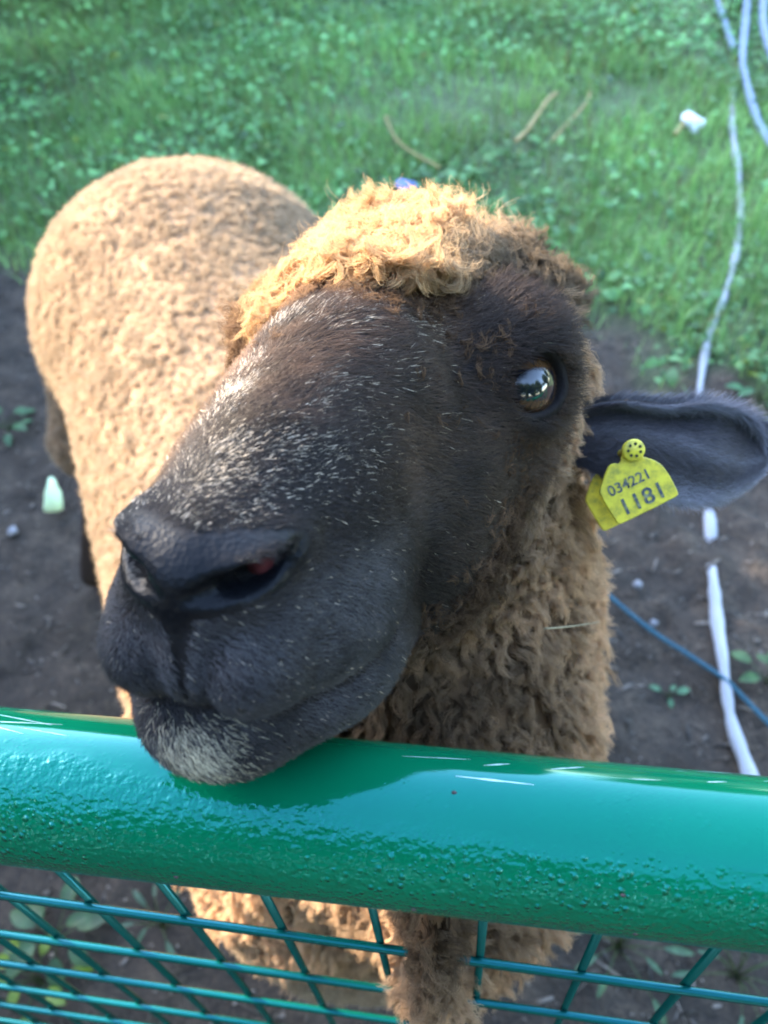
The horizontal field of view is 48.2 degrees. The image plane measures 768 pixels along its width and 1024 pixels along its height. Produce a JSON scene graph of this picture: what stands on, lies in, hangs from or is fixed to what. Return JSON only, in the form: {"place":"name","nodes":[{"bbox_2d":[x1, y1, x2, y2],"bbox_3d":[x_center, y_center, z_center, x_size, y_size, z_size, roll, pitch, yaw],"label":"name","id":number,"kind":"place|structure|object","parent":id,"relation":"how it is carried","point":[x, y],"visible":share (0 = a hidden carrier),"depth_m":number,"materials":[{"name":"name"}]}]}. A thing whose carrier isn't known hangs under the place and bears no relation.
{"place":"outdoors","nodes":[
{"label":"outdoors","id":0,"kind":"place"},
{"bbox_2d":[0,0,767,1023],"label":"ground","id":1,"kind":"structure","parent":0,"point":[738,524],"depth_m":1.53,"materials":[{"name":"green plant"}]},
{"bbox_2d":[7,525,18,535],"bbox_3d":[-0.709,0.035,1.632,0.018,0.011,0.022,-39,57,-25],"label":"stone","id":2,"kind":"object","parent":1,"relation":"on","point":[12,530],"visible":1,"depth_m":1.63,"materials":[{"name":"grey stone"}]},
{"bbox_2d":[0,407,34,445],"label":"weed","id":3,"kind":"object","parent":1,"relation":"on","point":[21,425],"visible":1,"depth_m":1.82,"materials":[{"name":"green plant"}]},
{"bbox_2d":[0,935,93,1020],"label":"weed","id":4,"kind":"object","parent":1,"relation":"on","point":[12,997],"visible":0.52,"depth_m":1.11,"materials":[{"name":"green plant"}]},
{"bbox_2d":[43,477,62,511],"bbox_3d":[-0.640,-0.034,1.649,0.039,0.020,0.068,-3,89,2],"label":"plastic scrap","id":5,"kind":"object","parent":1,"relation":"on","point":[53,500],"visible":1,"depth_m":1.65,"materials":[{"name":"white plastic"}]},
{"bbox_2d":[2,876,104,989],"bbox_3d":[-0.432,0.556,1.137,0.140,0.062,0.129,-28,53,-18],"label":"weed","id":6,"kind":"object","parent":1,"relation":"on","point":[84,921],"visible":0.48,"depth_m":1.13,"materials":[{"name":"green plant"}]},
{"bbox_2d":[122,884,179,953],"bbox_3d":[-0.298,0.548,1.143,0.105,0.053,0.091,3,50,7],"label":"weed","id":7,"kind":"object","parent":1,"relation":"on","point":[139,898],"visible":0.66,"depth_m":1.15,"materials":[{"name":"green plant"}]},
{"bbox_2d":[0,706,767,1023],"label":"gate","id":8,"kind":"structure","parent":1,"relation":"on","point":[597,850],"depth_m":0.25,"materials":[{"name":"teal metal"}]},
{"bbox_2d":[0,249,767,1023],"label":"straw litter","id":9,"kind":"object","parent":1,"relation":"on","point":[606,941],"visible":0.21,"depth_m":1.39,"materials":[{"name":"plant"}]},
{"bbox_2d":[24,153,767,1023],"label":"sheep","id":10,"kind":"object","parent":1,"relation":"on","point":[344,501],"visible":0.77,"depth_m":0.33},
{"bbox_2d":[543,621,600,628],"bbox_3d":[0.090,0.054,0.408,0.028,0.006,0.010,3,50,7],"label":"straw","id":11,"kind":"object","parent":10,"relation":"attached to","point":[567,626],"visible":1,"depth_m":0.41,"materials":[{"name":"beige plant"}]},
{"bbox_2d":[585,439,677,530],"bbox_3d":[0.111,-0.013,0.389,0.032,0.048,0.032,-15,50,-9],"label":"ear tag","id":12,"kind":"object","parent":10,"relation":"hanging from","point":[634,482],"visible":1,"depth_m":0.38,"materials":[{"name":"yellow plastic"}]},
{"bbox_2d":[395,179,416,190],"bbox_3d":[0.065,-0.890,2.338,0.057,0.016,0.057,-28,83,-18],"label":"plastic scrap","id":13,"kind":"object","parent":1,"relation":"on","point":[400,182],"visible":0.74,"depth_m":2.33,"materials":[{"name":"blue plastic"}]},
{"bbox_2d":[573,932,695,1023],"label":"weed","id":14,"kind":"object","parent":1,"relation":"on","point":[679,950],"visible":0.53,"depth_m":1.07,"materials":[{"name":"green plant"}]},
{"bbox_2d":[632,580,641,588],"bbox_3d":[0.433,0.123,1.462,0.015,0.011,0.015,32,58,28],"label":"stone","id":15,"kind":"object","parent":1,"relation":"on","point":[636,584],"visible":1,"depth_m":1.46,"materials":[{"name":"grey stone"}]},
{"bbox_2d":[649,619,658,627],"bbox_3d":[0.444,0.181,1.411,0.013,0.011,0.013,-21,51,-13],"label":"stone","id":16,"kind":"object","parent":1,"relation":"on","point":[653,623],"visible":1,"depth_m":1.41,"materials":[{"name":"grey stone"}]},
{"bbox_2d":[649,685,689,707],"bbox_3d":[0.446,0.278,1.343,0.046,0.014,0.047,-34,55,-22],"label":"weed","id":17,"kind":"object","parent":1,"relation":"on","point":[682,690],"visible":1,"depth_m":1.34,"materials":[{"name":"green plant"}]},
{"bbox_2d":[607,594,767,725],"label":"twine","id":18,"kind":"object","parent":1,"relation":"on","point":[747,701],"visible":0.82,"depth_m":1.35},
{"bbox_2d":[681,111,704,133],"bbox_3d":[0.890,-1.123,2.460,0.068,0.024,0.068,-1,84,4],"label":"paper scrap","id":19,"kind":"object","parent":1,"relation":"on","point":[690,118],"visible":1,"depth_m":2.46,"materials":[{"name":"white paper"}]},
{"bbox_2d":[671,950,767,1023],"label":"weed","id":20,"kind":"object","parent":1,"relation":"on","point":[683,974],"visible":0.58,"depth_m":1.05,"materials":[{"name":"green plant"}]},
{"bbox_2d":[716,0,737,49],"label":"rope","id":21,"kind":"object","parent":1,"relation":"on","point":[727,34],"visible":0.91,"depth_m":2.91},
{"bbox_2d":[696,88,758,774],"bbox_3d":[0.762,-0.448,1.938,0.108,0.060,2.282,9,51,12],"label":"rope","id":22,"kind":"object","parent":1,"relation":"on","point":[733,728],"visible":0.67,"depth_m":1.42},
{"bbox_2d":[725,373,767,400],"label":"weed","id":23,"kind":"object","parent":1,"relation":"on","point":[747,390],"visible":0.99,"depth_m":1.74,"materials":[{"name":"green plant"}]},
{"bbox_2d":[730,651,767,684],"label":"weed","id":24,"kind":"object","parent":1,"relation":"on","point":[743,656],"visible":1,"depth_m":1.32,"materials":[{"name":"green plant"}]},
{"bbox_2d":[739,0,767,145],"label":"rope","id":25,"kind":"object","parent":1,"relation":"on","point":[744,30],"visible":0.93,"depth_m":2.65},
{"bbox_2d":[759,0,767,54],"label":"rope","id":26,"kind":"object","parent":1,"relation":"on","point":[763,26],"visible":1,"depth_m":2.86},
{"bbox_2d":[0,0,767,400],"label":"grass","id":27,"kind":"structure","parent":0,"point":[612,58],"depth_m":2.65,"materials":[{"name":"green plant"}]},
{"bbox_2d":[385,115,439,168],"bbox_3d":[0.061,-1.073,2.484,0.048,0.017,0.375,-20,51,-13],"label":"dry stalk","id":28,"kind":"object","parent":27,"relation":"on","point":[408,149],"visible":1,"depth_m":2.44,"materials":[{"name":"brown plant"}]},
{"bbox_2d":[514,91,557,142],"bbox_3d":[0.450,-1.169,2.533,0.019,0.027,0.359,18,53,19],"label":"dry stalk","id":29,"kind":"object","parent":27,"relation":"on","point":[523,133],"visible":1,"depth_m":2.52,"materials":[{"name":"brown plant"}]},
{"bbox_2d":[551,91,591,140],"bbox_3d":[0.556,-1.162,2.520,0.016,0.016,0.334,19,54,20],"label":"dry stalk","id":30,"kind":"object","parent":27,"relation":"on","point":[572,117],"visible":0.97,"depth_m":2.53,"materials":[{"name":"brown plant"}]},
{"bbox_2d":[673,120,684,135],"bbox_3d":[0.848,-1.101,2.455,0.013,0.019,0.078,23,55,23],"label":"dry stalk","id":31,"kind":"object","parent":27,"relation":"on","point":[676,133],"visible":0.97,"depth_m":2.44,"materials":[{"name":"brown plant"}]}
]}

